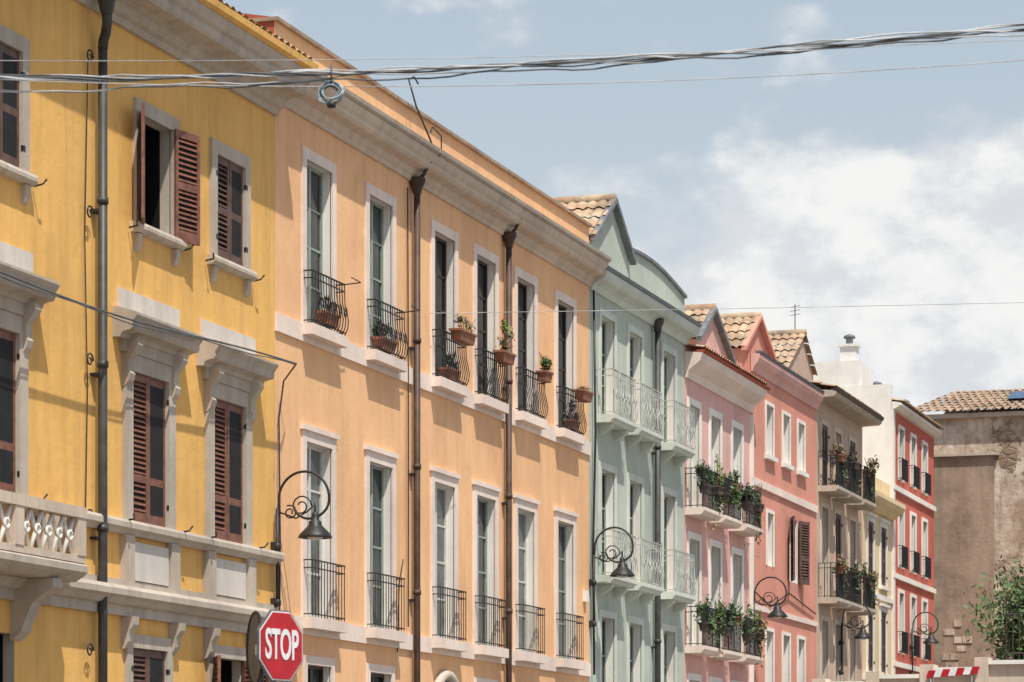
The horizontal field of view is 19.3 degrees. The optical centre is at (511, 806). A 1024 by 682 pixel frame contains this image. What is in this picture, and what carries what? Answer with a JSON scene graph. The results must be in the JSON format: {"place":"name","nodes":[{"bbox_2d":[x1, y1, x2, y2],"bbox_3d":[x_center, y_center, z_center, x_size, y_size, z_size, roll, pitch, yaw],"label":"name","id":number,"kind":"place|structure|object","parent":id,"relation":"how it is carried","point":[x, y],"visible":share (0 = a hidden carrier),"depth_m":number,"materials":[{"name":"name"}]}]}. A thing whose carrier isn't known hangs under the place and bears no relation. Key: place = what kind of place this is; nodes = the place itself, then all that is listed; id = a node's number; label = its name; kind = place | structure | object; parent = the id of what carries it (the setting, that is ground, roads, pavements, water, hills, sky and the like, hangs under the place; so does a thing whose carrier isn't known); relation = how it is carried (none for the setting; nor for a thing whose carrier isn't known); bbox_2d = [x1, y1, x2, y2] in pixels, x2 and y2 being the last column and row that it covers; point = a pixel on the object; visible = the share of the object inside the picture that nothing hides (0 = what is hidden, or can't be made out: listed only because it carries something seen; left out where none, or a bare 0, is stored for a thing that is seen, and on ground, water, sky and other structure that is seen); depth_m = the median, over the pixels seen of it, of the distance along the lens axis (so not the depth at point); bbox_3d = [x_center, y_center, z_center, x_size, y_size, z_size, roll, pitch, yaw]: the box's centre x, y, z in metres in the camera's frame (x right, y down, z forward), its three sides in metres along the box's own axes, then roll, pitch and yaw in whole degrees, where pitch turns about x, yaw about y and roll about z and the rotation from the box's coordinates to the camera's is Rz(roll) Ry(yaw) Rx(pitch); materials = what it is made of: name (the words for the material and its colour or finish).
{"place":"outdoors","nodes":[
{"label":"outdoors","id":0,"kind":"place"},
{"bbox_2d":[303,322,585,669],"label":"balcony floor","id":1,"kind":"structure","parent":0,"point":[338,340],"depth_m":46.47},
{"bbox_2d":[303,559,583,660],"bbox_3d":[-0.801,-2.996,47.392,0.181,0.788,13.188,0,0,18],"label":"railing","id":2,"kind":"object","parent":1,"relation":"on","point":[338,618],"visible":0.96,"depth_m":46.63,"materials":[{"name":"black metal"}]},
{"bbox_2d":[303,269,586,435],"bbox_3d":[-0.776,-6.984,47.384,0.236,0.732,13.188,0,0,18],"label":"railing","id":3,"kind":"object","parent":1,"relation":"on","point":[341,284],"visible":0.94,"depth_m":46.78,"materials":[{"name":"black metal"}]},
{"bbox_2d":[223,0,1023,414],"label":"sky","id":4,"kind":"structure","parent":0,"point":[904,187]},
{"bbox_2d":[602,324,664,681],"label":"window glass","id":5,"kind":"object","parent":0,"point":[630,507],"visible":0.12,"depth_m":56.13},
{"bbox_2d":[746,353,750,371],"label":"side wall","id":6,"kind":"structure","parent":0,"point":[748,365],"depth_m":66.87,"materials":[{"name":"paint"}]},
{"bbox_2d":[788,338,812,380],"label":"gable wall","id":7,"kind":"structure","parent":6,"relation":"on","point":[800,364],"depth_m":73.45,"materials":[{"name":"beige paint"}]},
{"bbox_2d":[717,316,817,375],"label":"roof tiles","id":8,"kind":"object","parent":7,"relation":"on","point":[736,336],"visible":0.13,"depth_m":72.03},
{"bbox_2d":[934,416,1023,659],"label":"walls","id":9,"kind":"structure","parent":0,"point":[1003,437],"depth_m":89.79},
{"bbox_2d":[934,455,993,666],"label":"render panel","id":10,"kind":"object","parent":9,"relation":"attached to","point":[964,522],"visible":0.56,"depth_m":90.03,"materials":[{"name":"paint"}]},
{"bbox_2d":[916,388,1023,413],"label":"roof tiles","id":11,"kind":"object","parent":9,"relation":"on","point":[996,399],"visible":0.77,"depth_m":91.11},
{"label":"road","id":12,"kind":"structure","parent":0,"visible":0},
{"bbox_2d":[246,611,263,681],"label":"round traffic sign","id":13,"kind":"object","parent":12,"relation":"on","point":[255,671],"visible":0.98,"depth_m":26.26,"materials":[{"name":"black metal"}]},
{"bbox_2d":[257,609,302,681],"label":"stop sign","id":14,"kind":"object","parent":12,"relation":"on","point":[279,645],"visible":1,"depth_m":25.97,"materials":[{"name":"red metal"}]},
{"bbox_2d":[880,664,1023,681],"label":"masonry","id":15,"kind":"object","parent":12,"relation":"on","point":[1006,672],"visible":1,"depth_m":65.48,"materials":[{"name":"stone"}]},
{"bbox_2d":[954,555,1023,659],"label":"tree","id":16,"kind":"object","parent":12,"relation":"on","point":[1012,597],"visible":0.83,"depth_m":79.42,"materials":[{"name":"green plant"}]},
{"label":"pavement","id":17,"kind":"structure","parent":0,"visible":0},
{"bbox_2d":[98,14,112,681],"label":"downpipe","id":18,"kind":"object","parent":17,"relation":"on","point":[105,34],"visible":1,"depth_m":34.83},
{"bbox_2d":[414,161,521,681],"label":"downpipe","id":19,"kind":"object","parent":17,"relation":"on","point":[417,454],"visible":1,"depth_m":45.33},
{"bbox_2d":[655,332,660,681],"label":"downpipe","id":20,"kind":"object","parent":17,"relation":"on","point":[658,509],"visible":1,"depth_m":58.71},
{"bbox_2d":[812,657,992,681],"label":"pier","id":21,"kind":"structure","parent":17,"relation":"on","point":[982,675],"depth_m":65.82,"materials":[{"name":"stone"}]},
{"label":"ground","id":22,"kind":"structure","parent":0,"visible":0},
{"bbox_2d":[0,0,273,681],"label":"walls","id":23,"kind":"structure","parent":22,"relation":"on","point":[44,225],"depth_m":35.30,"materials":[{"name":"yellow paint"}]},
{"bbox_2d":[10,578,62,641],"bbox_3d":[-5.475,-2.158,32.130,0.529,0.675,1.920,0,0,18],"label":"balcony bracket","id":24,"kind":"object","parent":23,"relation":"attached to","point":[33,595],"visible":0.93,"depth_m":32.88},
{"bbox_2d":[0,549,87,581],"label":"balcony slab","id":25,"kind":"structure","parent":23,"relation":"attached to","point":[21,564],"depth_m":32.42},
{"bbox_2d":[0,541,85,563],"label":"balcony base","id":26,"kind":"object","parent":25,"relation":"on","point":[41,552],"visible":0.89,"depth_m":32.41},
{"bbox_2d":[0,502,75,554],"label":"balcony lattice","id":27,"kind":"object","parent":26,"relation":"on","point":[36,526],"visible":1,"depth_m":32.54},
{"bbox_2d":[4,505,85,556],"bbox_3d":[-5.288,-2.990,31.913,0.140,0.416,3.200,0,0,18],"label":"balcony post","id":28,"kind":"object","parent":26,"relation":"on","point":[16,529],"visible":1,"depth_m":31.96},
{"bbox_2d":[0,489,86,518],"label":"balcony rail","id":29,"kind":"object","parent":28,"relation":"on","point":[37,504],"visible":1,"depth_m":32.41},
{"bbox_2d":[0,49,241,681],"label":"reveals","id":30,"kind":"object","parent":23,"relation":"attached to","point":[8,660],"visible":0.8,"depth_m":37.00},
{"bbox_2d":[0,24,252,681],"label":"window surround","id":31,"kind":"object","parent":23,"relation":"attached to","point":[10,322],"visible":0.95,"depth_m":36.81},
{"bbox_2d":[0,43,242,681],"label":"shutters","id":32,"kind":"object","parent":31,"relation":"attached to","point":[228,214],"visible":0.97,"depth_m":36.70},
{"bbox_2d":[0,160,257,281],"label":"window sill","id":33,"kind":"structure","parent":31,"relation":"attached to","point":[22,176],"depth_m":36.49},
{"bbox_2d":[0,103,269,681],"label":"shutters","id":34,"kind":"object","parent":31,"relation":"attached to","point":[147,481],"visible":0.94,"depth_m":36.97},
{"bbox_2d":[0,52,265,681],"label":"shutter backs","id":35,"kind":"object","parent":34,"relation":"attached to","point":[6,367],"visible":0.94,"depth_m":36.55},
{"bbox_2d":[133,139,265,681],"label":"shutter slats","id":36,"kind":"object","parent":34,"relation":"attached to","point":[143,385],"visible":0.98,"depth_m":37.15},
{"bbox_2d":[21,184,251,297],"bbox_3d":[-5.748,-6.760,32.050,0.080,0.220,15.180,0,0,18],"label":"sill bracket","id":37,"kind":"object","parent":31,"relation":"attached to","point":[25,197],"visible":1,"depth_m":37.01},
{"bbox_2d":[121,616,246,658],"bbox_3d":[-5.705,-2.058,32.004,0.190,0.395,15.420,0,0,18],"label":"console","id":38,"kind":"object","parent":31,"relation":"attached to","point":[130,624],"visible":0.77,"depth_m":36.90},
{"bbox_2d":[0,23,1023,92],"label":"cable bundle","id":39,"kind":"object","parent":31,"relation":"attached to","point":[639,58],"visible":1,"depth_m":21.99,"materials":[{"name":"rubber"}]},
{"bbox_2d":[0,39,1023,60],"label":"overhead wire","id":40,"kind":"object","parent":39,"relation":"on","point":[480,57],"visible":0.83,"depth_m":22.40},
{"bbox_2d":[11,60,1023,86],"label":"overhead wire","id":41,"kind":"object","parent":39,"relation":"on","point":[546,84],"visible":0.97,"depth_m":22.20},
{"bbox_2d":[0,573,270,633],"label":"string cornice","id":42,"kind":"structure","parent":23,"relation":"attached to","point":[81,594],"depth_m":35.93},
{"bbox_2d":[120,534,255,606],"bbox_3d":[-5.748,-2.916,32.018,0.100,0.625,15.480,0,0,18],"label":"pedestal","id":43,"kind":"object","parent":42,"relation":"on","point":[127,558],"visible":0.79,"depth_m":37.00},
{"bbox_2d":[1,504,284,564],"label":"sill course","id":44,"kind":"object","parent":43,"relation":"on","point":[117,525],"visible":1,"depth_m":37.04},
{"bbox_2d":[82,573,277,609],"bbox_3d":[-5.795,-2.645,31.937,0.060,0.090,17.337,0,0,18],"label":"plinth band","id":45,"kind":"object","parent":43,"relation":"attached to","point":[182,591],"visible":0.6,"depth_m":37.27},
{"bbox_2d":[135,542,245,598],"bbox_3d":[-5.762,-2.930,32.022,0.070,0.460,14.920,0,0,18],"label":"panel","id":46,"kind":"object","parent":43,"relation":"attached to","point":[151,564],"visible":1,"depth_m":36.73,"materials":[{"name":"paint"}]},
{"bbox_2d":[23,303,263,423],"bbox_3d":[-5.686,-5.259,31.998,0.230,0.558,15.380,0,0,18],"label":"hood console","id":47,"kind":"object","parent":23,"relation":"attached to","point":[34,310],"visible":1,"depth_m":36.86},
{"bbox_2d":[0,295,249,392],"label":"hood frieze","id":48,"kind":"object","parent":47,"relation":"attached to","point":[18,308],"visible":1,"depth_m":36.38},
{"bbox_2d":[0,261,278,384],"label":"window hood","id":49,"kind":"object","parent":48,"relation":"on","point":[245,366],"depth_m":36.21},
{"bbox_2d":[0,241,255,353],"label":"hood cap","id":50,"kind":"object","parent":49,"relation":"on","point":[23,259],"visible":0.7,"depth_m":36.40,"materials":[{"name":"stone"}]},
{"bbox_2d":[0,271,295,364],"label":"facade cable","id":51,"kind":"object","parent":49,"relation":"attached to","point":[120,316],"visible":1,"depth_m":35.18,"materials":[{"name":"rubber"}]},
{"bbox_2d":[74,0,312,115],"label":"eaves cornice","id":52,"kind":"structure","parent":23,"relation":"attached to","point":[186,29],"depth_m":37.30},
{"bbox_2d":[197,0,318,72],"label":"gutter","id":53,"kind":"object","parent":52,"relation":"on","point":[252,29],"visible":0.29,"depth_m":38.10,"materials":[{"name":"yellow paint"}]},
{"bbox_2d":[270,470,331,607],"bbox_3d":[-2.805,-3.568,39.991,0.845,1.817,0.450,0,0,18],"label":"street lamp","id":54,"kind":"object","parent":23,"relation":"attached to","point":[314,529],"visible":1,"depth_m":39.97,"materials":[{"name":"black metal"}]},
{"bbox_2d":[255,21,274,597],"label":"side wall","id":55,"kind":"structure","parent":22,"relation":"on","point":[269,25],"depth_m":40.21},
{"bbox_2d":[249,16,592,227],"bbox_3d":[-1.029,-10.545,47.430,0.410,0.050,15.125,0,0,18],"label":"parapet coping","id":56,"kind":"object","parent":55,"relation":"on","point":[314,43],"visible":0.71,"depth_m":45.71,"materials":[{"name":"paint"}]},
{"bbox_2d":[275,21,588,681],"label":"walls","id":57,"kind":"structure","parent":22,"relation":"on","point":[356,407],"depth_m":45.20,"materials":[{"name":"orange paint"}]},
{"bbox_2d":[275,312,590,455],"bbox_3d":[-0.875,-6.492,47.386,0.050,0.245,15.071,0,0,18],"label":"string","id":58,"kind":"object","parent":57,"relation":"attached to","point":[293,328],"visible":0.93,"depth_m":45.08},
{"bbox_2d":[301,145,576,681],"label":"window surround","id":59,"kind":"object","parent":57,"relation":"attached to","point":[315,158],"visible":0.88,"depth_m":46.29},
{"bbox_2d":[300,423,578,517],"bbox_3d":[-0.857,-5.205,47.410,0.070,0.070,13.300,0,0,18],"label":"window head","id":60,"kind":"object","parent":59,"relation":"attached to","point":[396,456],"depth_m":46.56},
{"bbox_2d":[307,160,572,681],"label":"reveals","id":61,"kind":"object","parent":57,"relation":"attached to","point":[387,470],"visible":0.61,"depth_m":47.33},
{"bbox_2d":[307,445,526,651],"bbox_3d":[-1.376,-3.811,46.342,0.050,2.418,10.570,0,0,18],"label":"window frame","id":62,"kind":"object","parent":61,"relation":"attached to","point":[320,493],"visible":0.49,"depth_m":46.84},
{"bbox_2d":[311,450,523,649],"bbox_3d":[-1.379,-3.811,46.343,0.009,2.328,10.480,0,0,18],"label":"window glass","id":63,"kind":"object","parent":62,"relation":"in","point":[315,499],"visible":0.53,"depth_m":47.10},
{"bbox_2d":[307,165,565,657],"bbox_3d":[-1.019,-5.751,47.461,0.050,6.298,12.920,0,0,18],"label":"window frame","id":64,"kind":"object","parent":61,"relation":"attached to","point":[320,252],"visible":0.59,"depth_m":44.15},
{"bbox_2d":[311,172,563,654],"bbox_3d":[-1.022,-5.751,47.462,0.010,6.208,12.830,0,0,18],"label":"window glass","id":65,"kind":"object","parent":64,"relation":"in","point":[315,218],"visible":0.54,"depth_m":44.43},
{"bbox_2d":[308,236,565,681],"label":"window frame","id":66,"kind":"object","parent":61,"relation":"attached to","point":[373,675],"visible":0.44,"depth_m":48.87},
{"bbox_2d":[312,241,563,681],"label":"window glass","id":67,"kind":"object","parent":66,"relation":"in","point":[440,362],"visible":0.44,"depth_m":49.21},
{"bbox_2d":[293,615,590,676],"bbox_3d":[-0.875,-2.478,47.386,0.050,0.235,15.071,0,0,18],"label":"string course","id":68,"kind":"object","parent":57,"relation":"attached to","point":[355,633],"visible":0.5,"depth_m":45.90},
{"bbox_2d":[285,76,608,286],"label":"eaves cornice","id":69,"kind":"structure","parent":57,"relation":"attached to","point":[351,123],"depth_m":46.21,"materials":[{"name":"stone"}]},
{"bbox_2d":[314,72,611,261],"bbox_3d":[-0.570,-9.902,47.289,0.190,0.075,15.075,0,0,18],"label":"gutter","id":70,"kind":"object","parent":69,"relation":"on","point":[377,112],"visible":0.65,"depth_m":46.56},
{"bbox_2d":[589,240,683,681],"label":"walls","id":71,"kind":"structure","parent":22,"relation":"on","point":[622,457],"depth_m":57.20,"materials":[{"name":"green paint"}]},
{"bbox_2d":[589,211,628,277],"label":"gable wall","id":72,"kind":"structure","parent":71,"relation":"on","point":[608,242],"depth_m":56.02,"materials":[{"name":"green paint"}]},
{"bbox_2d":[560,199,624,247],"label":"roof tiles","id":73,"kind":"object","parent":72,"relation":"on","point":[586,210],"visible":0.07,"depth_m":55.59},
{"bbox_2d":[590,197,636,264],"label":"verge","id":74,"kind":"structure","parent":73,"relation":"on","point":[614,207],"depth_m":56.10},
{"bbox_2d":[589,527,634,626],"bbox_3d":[1.812,-4.168,54.473,0.845,1.817,0.450,0,0,18],"label":"street lamp","id":75,"kind":"object","parent":71,"relation":"attached to","point":[622,570],"visible":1,"depth_m":54.47,"materials":[{"name":"black metal"}]},
{"bbox_2d":[598,307,676,681],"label":"window surround","id":76,"kind":"object","parent":71,"relation":"attached to","point":[631,476],"visible":0.84,"depth_m":57.09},
{"bbox_2d":[602,316,673,681],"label":"reveals","id":77,"kind":"object","parent":76,"relation":"attached to","point":[636,517],"visible":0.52,"depth_m":58.01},
{"bbox_2d":[602,321,666,681],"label":"window frame","id":78,"kind":"object","parent":77,"relation":"in","point":[631,485],"visible":0.2,"depth_m":58.00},
{"bbox_2d":[599,423,687,613],"bbox_3d":[2.566,-4.049,57.811,0.265,5.958,5.620,0,0,18],"label":"balcony bracket","id":79,"kind":"object","parent":71,"relation":"attached to","point":[618,435],"visible":0.97,"depth_m":57.02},
{"bbox_2d":[589,270,699,344],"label":"eaves cornice","id":80,"kind":"structure","parent":71,"relation":"attached to","point":[615,290],"depth_m":57.36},
{"bbox_2d":[592,290,596,674],"bbox_3d":[1.494,-5.900,54.681,0.051,7.001,0.143,0,0,29],"label":"downpipe","id":81,"kind":"object","parent":80,"relation":"attached to","point":[595,433],"visible":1,"depth_m":54.68,"materials":[{"name":"black metal"}]},
{"bbox_2d":[595,413,695,603],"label":"balcony slab","id":82,"kind":"structure","parent":71,"relation":"attached to","point":[634,429],"depth_m":57.06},
{"bbox_2d":[596,368,696,595],"bbox_3d":[2.626,-4.717,57.792,0.398,6.581,6.028,0,0,18],"label":"railing","id":83,"kind":"object","parent":82,"relation":"on","point":[632,389],"visible":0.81,"depth_m":57.41,"materials":[{"name":"white metal"}]},
{"bbox_2d":[684,345,684,681],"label":"side wall","id":84,"kind":"structure","parent":22,"relation":"on","point":[684,519],"depth_m":61.21,"materials":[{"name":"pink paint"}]},
{"bbox_2d":[685,346,750,681],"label":"walls","id":85,"kind":"structure","parent":84,"relation":"attached to","point":[706,668],"depth_m":64.32,"materials":[{"name":"pink paint"}]},
{"bbox_2d":[687,396,743,681],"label":"window surround","id":86,"kind":"object","parent":85,"relation":"attached to","point":[693,535],"visible":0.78,"depth_m":63.18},
{"bbox_2d":[690,405,740,681],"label":"reveals","id":87,"kind":"object","parent":86,"relation":"attached to","point":[716,552],"visible":0.34,"depth_m":64.09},
{"bbox_2d":[684,507,762,664],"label":"balcony slab","id":88,"kind":"structure","parent":85,"relation":"attached to","point":[729,523],"depth_m":63.05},
{"bbox_2d":[685,467,761,656],"bbox_3d":[4.507,-3.544,63.689,0.404,6.728,5.268,0,0,18],"label":"railing","id":89,"kind":"object","parent":88,"relation":"on","point":[752,646],"visible":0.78,"depth_m":62.96,"materials":[{"name":"black metal"}]},
{"bbox_2d":[684,351,766,412],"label":"eaves cornice","id":90,"kind":"structure","parent":84,"relation":"attached to","point":[707,372],"depth_m":63.46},
{"bbox_2d":[751,371,815,681],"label":"walls","id":91,"kind":"structure","parent":22,"relation":"on","point":[777,475],"depth_m":70.14,"materials":[{"name":"paint"}]},
{"bbox_2d":[767,405,803,681],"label":"reveals","id":92,"kind":"object","parent":91,"relation":"attached to","point":[770,548],"visible":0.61,"depth_m":70.64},
{"bbox_2d":[765,400,805,681],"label":"window surround","id":93,"kind":"object","parent":91,"relation":"attached to","point":[771,405],"visible":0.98,"depth_m":69.85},
{"bbox_2d":[754,477,817,626],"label":"string course","id":94,"kind":"object","parent":91,"relation":"attached to","point":[781,493],"visible":0.93,"depth_m":70.37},
{"bbox_2d":[750,353,823,409],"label":"eaves cornice","id":95,"kind":"structure","parent":91,"relation":"attached to","point":[770,371],"depth_m":69.63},
{"bbox_2d":[816,402,861,680],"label":"walls","id":96,"kind":"structure","parent":22,"relation":"on","point":[837,419],"depth_m":75.55,"materials":[{"name":"beige paint"}]},
{"bbox_2d":[820,418,856,680],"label":"window surround","id":97,"kind":"object","parent":96,"relation":"attached to","point":[836,510],"visible":0.74,"depth_m":75.56,"materials":[{"name":"paint"}]},
{"bbox_2d":[822,424,854,680],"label":"reveals","id":98,"kind":"object","parent":96,"relation":"attached to","point":[825,622],"visible":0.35,"depth_m":74.86,"materials":[{"name":"paint"}]},
{"bbox_2d":[818,485,875,615],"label":"balcony slab","id":99,"kind":"structure","parent":96,"relation":"attached to","point":[846,497],"depth_m":75.35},
{"bbox_2d":[818,450,874,608],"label":"railing","id":100,"kind":"object","parent":99,"relation":"on","point":[868,484],"visible":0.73,"depth_m":75.44,"materials":[{"name":"black metal"}]},
{"bbox_2d":[850,391,891,496],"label":"side wall","id":101,"kind":"structure","parent":22,"relation":"on","point":[876,440],"depth_m":83.23,"materials":[{"name":"white paint"}]},
{"bbox_2d":[812,360,872,385],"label":"attic block","id":102,"kind":"structure","parent":101,"relation":"on","point":[848,373],"depth_m":83.63,"materials":[{"name":"white paint"}]},
{"bbox_2d":[895,412,933,673],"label":"walls","id":103,"kind":"structure","parent":101,"relation":"attached to","point":[919,510],"depth_m":86.41,"materials":[{"name":"red paint"}]},
{"bbox_2d":[891,409,894,673],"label":"corner quoin","id":104,"kind":"object","parent":103,"relation":"attached to","point":[892,540],"visible":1,"depth_m":83.12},
{"bbox_2d":[898,424,927,660],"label":"window surround","id":105,"kind":"object","parent":103,"relation":"attached to","point":[923,519],"visible":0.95,"depth_m":85.88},
{"bbox_2d":[900,430,925,659],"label":"reveals","id":106,"kind":"object","parent":105,"relation":"attached to","point":[901,531],"visible":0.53,"depth_m":86.63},
{"bbox_2d":[898,458,930,660],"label":"railing","id":107,"kind":"object","parent":103,"relation":"attached to","point":[916,558],"visible":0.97,"depth_m":86.17,"materials":[{"name":"black metal"}]},
{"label":"side wall","id":108,"kind":"object","parent":22,"relation":"on","visible":0},
{"bbox_2d":[822,390,881,426],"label":"eaves board","id":109,"kind":"object","parent":108,"relation":"attached to","point":[846,407],"visible":0.88,"depth_m":75.86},
{"bbox_3d":[-1.829,-4.350,59.260,9.000,11.900,6.950,0,0,18],"label":"side wall","id":110,"kind":"object","parent":22,"relation":"on","visible":0},
{"bbox_2d":[626,253,684,312],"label":"parapet","id":111,"kind":"structure","parent":110,"relation":"on","point":[647,275],"depth_m":58.95,"materials":[{"name":"green paint"}]},
{"bbox_3d":[-10.101,-3.900,33.311,9.000,11.000,17.340,0,0,18],"label":"side wall","id":112,"kind":"object","parent":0,"visible":0},
{"bbox_2d":[0,124,231,681],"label":"interior","id":113,"kind":"object","parent":112,"relation":"attached to","point":[152,177],"visible":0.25,"depth_m":37.11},
{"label":"side wall","id":114,"kind":"object","parent":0,"visible":0},
{"bbox_2d":[862,510,890,680],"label":"walls","id":115,"kind":"structure","parent":114,"relation":"attached to","point":[882,592],"depth_m":81.16,"materials":[{"name":"beige paint"}]},
{"bbox_2d":[866,515,887,673],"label":"window surround","id":116,"kind":"object","parent":115,"relation":"attached to","point":[881,526],"visible":0.67,"depth_m":81.37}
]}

